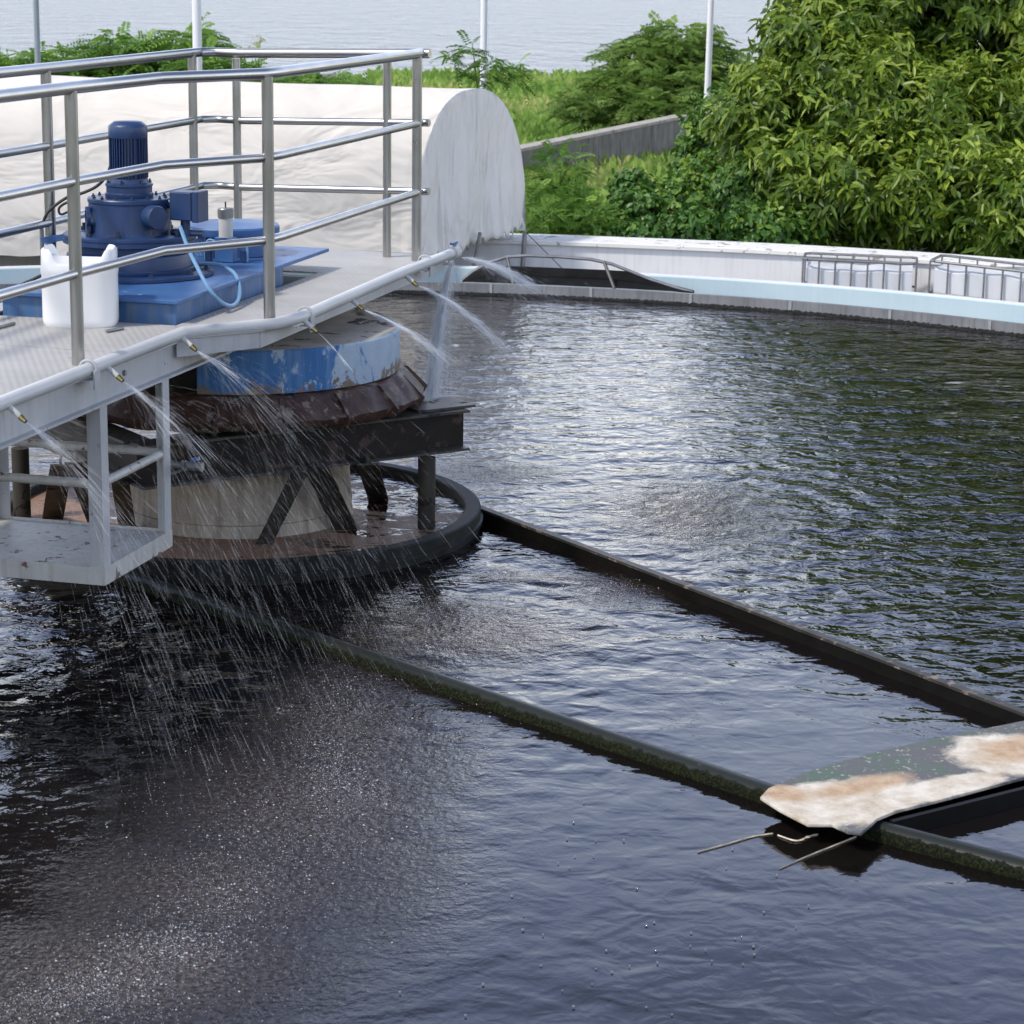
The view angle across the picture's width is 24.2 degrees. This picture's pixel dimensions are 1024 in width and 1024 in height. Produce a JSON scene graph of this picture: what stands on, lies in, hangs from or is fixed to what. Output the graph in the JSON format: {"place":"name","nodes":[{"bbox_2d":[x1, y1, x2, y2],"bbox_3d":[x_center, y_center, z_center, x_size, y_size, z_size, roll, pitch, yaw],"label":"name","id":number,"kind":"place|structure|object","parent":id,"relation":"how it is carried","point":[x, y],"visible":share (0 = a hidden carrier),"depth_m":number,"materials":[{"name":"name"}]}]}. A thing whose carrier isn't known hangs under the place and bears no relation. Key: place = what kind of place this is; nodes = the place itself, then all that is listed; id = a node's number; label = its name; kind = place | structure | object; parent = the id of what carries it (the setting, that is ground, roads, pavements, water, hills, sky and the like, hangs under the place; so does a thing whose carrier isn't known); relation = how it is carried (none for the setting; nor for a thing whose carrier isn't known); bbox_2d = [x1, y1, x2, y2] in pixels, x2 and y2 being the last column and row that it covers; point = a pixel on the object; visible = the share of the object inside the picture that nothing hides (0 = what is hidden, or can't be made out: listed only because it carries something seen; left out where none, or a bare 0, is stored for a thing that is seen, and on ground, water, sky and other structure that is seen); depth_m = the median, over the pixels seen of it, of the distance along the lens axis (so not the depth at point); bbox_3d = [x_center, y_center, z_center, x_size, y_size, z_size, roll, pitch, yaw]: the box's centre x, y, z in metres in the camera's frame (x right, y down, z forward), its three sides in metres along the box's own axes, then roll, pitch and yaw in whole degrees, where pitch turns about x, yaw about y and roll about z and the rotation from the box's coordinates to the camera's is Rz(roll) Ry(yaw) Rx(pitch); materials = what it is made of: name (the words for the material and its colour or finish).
{"place":"outdoors","nodes":[
{"label":"outdoors","id":0,"kind":"place"},
{"bbox_2d":[11,469,464,559],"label":"water","id":1,"kind":"structure","parent":0,"point":[393,519],"depth_m":11.37,"materials":[{"name":"liquid"}]},
{"bbox_2d":[0,0,979,76],"bbox_3d":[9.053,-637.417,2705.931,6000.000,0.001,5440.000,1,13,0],"label":"lake","id":2,"kind":"structure","parent":0,"point":[550,35],"depth_m":178.48,"materials":[{"name":"grey liquid"}]},
{"bbox_2d":[0,293,1023,1023],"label":"tank water","id":3,"kind":"structure","parent":0,"point":[866,477],"depth_m":8.80,"materials":[{"name":"grey liquid"}]},
{"bbox_2d":[130,433,353,538],"bbox_3d":[-1.334,0.012,11.703,1.140,0.680,1.140,1,13,0],"label":"concrete pedestal","id":4,"kind":"object","parent":3,"relation":"in","point":[241,508],"visible":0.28,"depth_m":11.17,"materials":[{"name":"grey concrete"}]},
{"bbox_2d":[11,397,475,543],"bbox_3d":[-1.397,-0.113,11.723,1.983,0.913,1.838,-7,16,-31],"label":"support frame","id":5,"kind":"object","parent":4,"relation":"on","point":[425,430],"visible":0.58,"depth_m":11.14,"materials":[{"name":"metal"}]},
{"bbox_2d":[80,360,427,433],"bbox_3d":[-1.179,-0.566,11.303,1.850,0.177,1.236,-7,15,-29],"label":"rusty bearing ring","id":6,"kind":"object","parent":5,"relation":"on","point":[403,387],"visible":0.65,"depth_m":10.80,"materials":[{"name":"brown metal"}]},
{"bbox_2d":[153,308,399,394],"bbox_3d":[-1.270,-0.775,11.516,1.459,0.500,1.564,1,13,0],"label":"turntable drum","id":7,"kind":"object","parent":6,"relation":"on","point":[353,347],"visible":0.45,"depth_m":10.90,"materials":[{"name":"paint"}]},
{"bbox_2d":[0,249,442,449],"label":"access bridge","id":8,"kind":"structure","parent":7,"relation":"on","point":[34,349],"depth_m":9.90,"materials":[{"name":"grey paint"}]},
{"bbox_2d":[0,322,15,328],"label":"loose rod","id":9,"kind":"object","parent":8,"relation":"on","point":[7,324],"visible":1,"depth_m":10.05,"materials":[{"name":"grey metal"}]},
{"bbox_2d":[40,244,118,327],"bbox_3d":[-1.831,-0.960,10.120,0.326,0.330,0.245,1,13,0],"label":"white container","id":10,"kind":"object","parent":8,"relation":"on","point":[100,301],"visible":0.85,"depth_m":10.03,"materials":[{"name":"plastic"}]},
{"bbox_2d":[0,379,203,585],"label":"hanging platform","id":11,"kind":"structure","parent":8,"relation":"hanging from","point":[99,549],"depth_m":9.62,"materials":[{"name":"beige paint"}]},
{"bbox_2d":[105,327,123,332],"bbox_3d":[-1.660,-0.762,9.980,0.014,0.014,0.106,9,16,31],"label":"loose rod","id":12,"kind":"object","parent":8,"relation":"on","point":[114,329],"visible":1,"depth_m":9.97,"materials":[{"name":"grey metal"}]},
{"bbox_2d":[0,246,328,325],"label":"drive base box","id":13,"kind":"object","parent":8,"relation":"on","point":[175,303],"visible":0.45,"depth_m":10.48,"materials":[{"name":"blue metal"}]},
{"bbox_2d":[20,274,40,283],"bbox_3d":[-2.098,-1.019,10.455,0.113,0.063,0.014,1,13,0],"label":"cable","id":14,"kind":"object","parent":13,"relation":"on","point":[35,277],"visible":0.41,"depth_m":10.45,"materials":[{"name":"black rubber"}]},
{"bbox_2d":[62,120,240,307],"bbox_3d":[-1.627,-1.382,10.872,1.010,0.782,0.756,5,14,18],"label":"gear motor","id":15,"kind":"object","parent":13,"relation":"on","point":[129,215],"visible":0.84,"depth_m":10.77,"materials":[{"name":"blue metal"}]},
{"bbox_2d":[39,167,108,265],"bbox_3d":[-1.994,-1.359,10.952,0.348,0.518,0.046,1,13,0],"label":"cable bracket","id":16,"kind":"object","parent":15,"relation":"attached to","point":[50,239],"visible":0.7,"depth_m":10.95,"materials":[{"name":"black metal"}]},
{"bbox_2d":[204,237,214,257],"bbox_3d":[-1.435,-1.293,11.511,0.103,0.134,0.020,4,14,14],"label":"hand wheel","id":17,"kind":"object","parent":13,"relation":"on","point":[205,239],"visible":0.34,"depth_m":11.51,"materials":[{"name":"blue metal"}]},
{"bbox_2d":[204,202,247,262],"bbox_3d":[-1.363,-1.335,11.375,0.220,0.285,0.081,1,13,0],"label":"oil pot","id":18,"kind":"object","parent":13,"relation":"on","point":[225,215],"visible":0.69,"depth_m":11.36,"materials":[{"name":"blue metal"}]},
{"bbox_2d":[190,219,279,257],"bbox_3d":[-1.377,-1.348,11.716,0.472,0.152,0.472,1,13,0],"label":"round cover","id":19,"kind":"object","parent":13,"relation":"on","point":[246,228],"visible":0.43,"depth_m":11.56,"materials":[{"name":"blue metal"}]},
{"bbox_2d":[0,47,431,365],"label":"stainless railing","id":20,"kind":"object","parent":8,"relation":"on","point":[46,90],"visible":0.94,"depth_m":10.72,"materials":[{"name":"metal"}]},
{"bbox_2d":[0,241,461,422],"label":"spray pipe","id":21,"kind":"object","parent":8,"relation":"attached to","point":[305,317],"visible":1,"depth_m":9.91,"materials":[{"name":"grey plastic"}]},
{"bbox_2d":[10,462,482,585],"bbox_3d":[-1.336,0.173,11.742,2.384,0.450,2.384,1,13,0],"label":"feedwell ring","id":22,"kind":"object","parent":3,"relation":"in","point":[462,530],"visible":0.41,"depth_m":10.71,"materials":[{"name":"black metal"}]},
{"bbox_2d":[3,360,745,1023],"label":"splash drops","id":23,"kind":"object","parent":3,"relation":"on","point":[265,842],"visible":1,"depth_m":7.30,"materials":[{"name":"clear liquid"}]},
{"bbox_2d":[438,261,451,315],"bbox_3d":[-0.380,-0.726,12.742,0.393,1.258,0.535,-6,15,-27],"label":"water spray","id":24,"kind":"object","parent":3,"relation":"on","point":[445,282],"visible":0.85,"depth_m":12.66,"materials":[{"name":"white"}]},
{"bbox_2d":[112,571,1023,880],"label":"round truss arm","id":25,"kind":"object","parent":3,"relation":"in","point":[756,789],"visible":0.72,"depth_m":8.67},
{"bbox_2d":[698,833,772,852],"bbox_3d":[0.709,1.052,7.614,0.306,0.006,0.017,-8,16,-33],"label":"debris strand","id":26,"kind":"object","parent":3,"relation":"on","point":[735,841],"visible":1,"depth_m":7.62},
{"bbox_2d":[481,505,1023,722],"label":"truss arm","id":27,"kind":"object","parent":3,"relation":"in","point":[985,704],"visible":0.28,"depth_m":9.97},
{"bbox_2d":[760,721,1023,835],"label":"cross plate","id":28,"kind":"object","parent":27,"relation":"attached to","point":[859,796],"visible":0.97,"depth_m":7.96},
{"bbox_2d":[777,834,817,841],"bbox_3d":[0.922,1.045,7.658,0.134,0.006,0.057,-1,13,-7],"label":"debris strand","id":29,"kind":"object","parent":3,"relation":"on","point":[812,835],"visible":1,"depth_m":7.65},
{"bbox_2d":[779,836,855,868],"bbox_3d":[0.965,1.074,7.537,0.007,0.006,0.396,14,18,43],"label":"debris strand","id":30,"kind":"object","parent":3,"relation":"on","point":[816,852],"visible":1,"depth_m":7.53},
{"bbox_2d":[0,265,1023,336],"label":"tank wall","id":31,"kind":"structure","parent":0,"point":[973,314],"depth_m":19.12,"materials":[{"name":"blue concrete"}]},
{"bbox_2d":[462,254,693,292],"bbox_3d":[0.531,-1.946,19.448,2.004,0.276,0.417,4,14,13],"label":"scum trough hood","id":32,"kind":"object","parent":31,"relation":"on","point":[626,278],"visible":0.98,"depth_m":19.51,"materials":[{"name":"grey metal"}]},
{"bbox_2d":[291,64,933,252],"bbox_3d":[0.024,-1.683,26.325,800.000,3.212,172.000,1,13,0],"label":"ground","id":33,"kind":"structure","parent":0,"point":[331,75],"depth_m":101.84,"materials":[{"name":"green plant"}]},
{"bbox_2d":[33,0,40,74],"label":"light pole","id":34,"kind":"object","parent":33,"relation":"on","point":[37,50],"depth_m":26.48,"materials":[{"name":"grey metal"}]},
{"bbox_2d":[0,41,82,75],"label":"feathery bush","id":35,"kind":"object","parent":33,"relation":"on","point":[6,60],"visible":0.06,"depth_m":29.77,"materials":[{"name":"green plant"}]},
{"bbox_2d":[30,38,155,77],"bbox_3d":[-5.420,-5.027,30.495,2.166,1.993,2.086,1,13,0],"label":"feathery bush","id":36,"kind":"object","parent":33,"relation":"on","point":[65,50],"visible":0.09,"depth_m":29.90,"materials":[{"name":"green plant"}]},
{"bbox_2d":[66,12,250,81],"bbox_3d":[-4.415,-5.105,30.085,2.913,2.332,2.667,1,13,0],"label":"feathery bush","id":37,"kind":"object","parent":33,"relation":"on","point":[164,43],"visible":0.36,"depth_m":29.84,"materials":[{"name":"green plant"}]},
{"bbox_2d":[94,31,223,75],"bbox_3d":[-4.581,-5.193,31.019,1.682,2.114,3.044,4,14,12],"label":"feathery bush","id":38,"kind":"object","parent":33,"relation":"on","point":[142,68],"visible":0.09,"depth_m":29.91,"materials":[{"name":"green plant"}]},
{"bbox_2d":[192,0,201,69],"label":"light pole","id":39,"kind":"object","parent":33,"relation":"on","point":[196,25],"depth_m":25.96,"materials":[{"name":"white metal"}]},
{"bbox_2d":[247,35,265,81],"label":"thin weed","id":40,"kind":"object","parent":33,"relation":"on","point":[257,44],"visible":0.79,"depth_m":29.48,"materials":[{"name":"green plant"}]},
{"bbox_2d":[187,58,377,85],"bbox_3d":[-2.761,-4.949,30.662,1.814,1.892,3.643,11,17,37],"label":"feathery bush","id":41,"kind":"object","parent":33,"relation":"on","point":[343,78],"visible":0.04,"depth_m":31.01,"materials":[{"name":"green plant"}]},
{"bbox_2d":[241,60,328,83],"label":"feathery bush","id":42,"kind":"object","parent":33,"relation":"on","point":[304,80],"visible":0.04,"depth_m":29.99,"materials":[{"name":"green plant"}]},
{"bbox_2d":[480,0,487,89],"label":"light pole","id":43,"kind":"object","parent":33,"relation":"on","point":[483,28],"depth_m":25.97,"materials":[{"name":"white metal"}]},
{"bbox_2d":[429,30,539,105],"bbox_3d":[-0.277,-3.610,23.358,1.094,2.174,0.686,1,13,0],"label":"young sapling","id":44,"kind":"object","parent":33,"relation":"on","point":[498,78],"visible":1,"depth_m":23.13,"materials":[{"name":"green plant"}]},
{"bbox_2d":[0,233,1023,292],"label":"parapet wall","id":45,"kind":"structure","parent":33,"relation":"on","point":[757,261],"depth_m":20.90,"materials":[{"name":"white paint"}]},
{"bbox_2d":[511,138,631,235],"bbox_3d":[0.468,-2.911,22.994,1.439,1.293,1.994,1,13,0],"label":"feathery bush","id":46,"kind":"object","parent":33,"relation":"on","point":[558,221],"visible":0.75,"depth_m":22.85,"materials":[{"name":"green plant"}]},
{"bbox_2d":[520,114,688,171],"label":"old concrete wall","id":47,"kind":"structure","parent":33,"relation":"on","point":[657,135],"depth_m":37.30,"materials":[{"name":"grey concrete"}]},
{"bbox_2d":[537,10,754,135],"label":"spreading acacia","id":48,"kind":"object","parent":33,"relation":"on","point":[658,74],"visible":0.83,"depth_m":42.89,"materials":[{"name":"green plant"}]},
{"bbox_2d":[602,166,742,241],"bbox_3d":[1.516,-2.947,23.408,1.327,0.689,2.736,1,13,0],"label":"vine shrub","id":49,"kind":"object","parent":33,"relation":"on","point":[634,196],"visible":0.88,"depth_m":22.55,"materials":[{"name":"green plant"}]},
{"bbox_2d":[704,0,713,112],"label":"light pole","id":50,"kind":"object","parent":33,"relation":"on","point":[709,44],"depth_m":30.42,"materials":[{"name":"white metal"}]},
{"bbox_2d":[654,82,774,216],"bbox_3d":[2.087,-3.610,25.249,1.437,1.784,4.346,4,14,12],"label":"leafy shrub","id":51,"kind":"object","parent":33,"relation":"on","point":[691,167],"visible":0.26,"depth_m":24.80,"materials":[{"name":"green plant"}]},
{"bbox_2d":[698,144,828,244],"bbox_3d":[2.430,-3.099,24.032,1.170,1.250,3.760,1,13,0],"label":"climbing shrub","id":52,"kind":"object","parent":33,"relation":"on","point":[755,224],"visible":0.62,"depth_m":22.66,"materials":[{"name":"green plant"}]},
{"bbox_2d":[699,0,1023,259],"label":"broadleaf tree","id":53,"kind":"object","parent":33,"relation":"on","point":[933,147],"visible":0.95,"depth_m":22.98,"materials":[{"name":"green plant"}]},
{"label":"walkway","id":54,"kind":"structure","parent":0,"visible":0},
{"bbox_2d":[0,75,561,267],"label":"canvas tent","id":55,"kind":"object","parent":54,"relation":"on","point":[473,179],"visible":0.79,"depth_m":19.87,"materials":[{"name":"white fabric"}]},
{"bbox_2d":[801,252,917,291],"bbox_3d":[2.906,-1.998,19.951,0.952,0.274,0.443,3,14,9],"label":"wire cage","id":56,"kind":"object","parent":54,"relation":"on","point":[885,275],"visible":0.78,"depth_m":19.79,"materials":[{"name":"white plastic"}]},
{"bbox_2d":[928,254,1023,302],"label":"wire cage","id":57,"kind":"object","parent":54,"relation":"on","point":[975,281],"visible":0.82,"depth_m":19.52,"materials":[{"name":"white plastic"}]}
]}

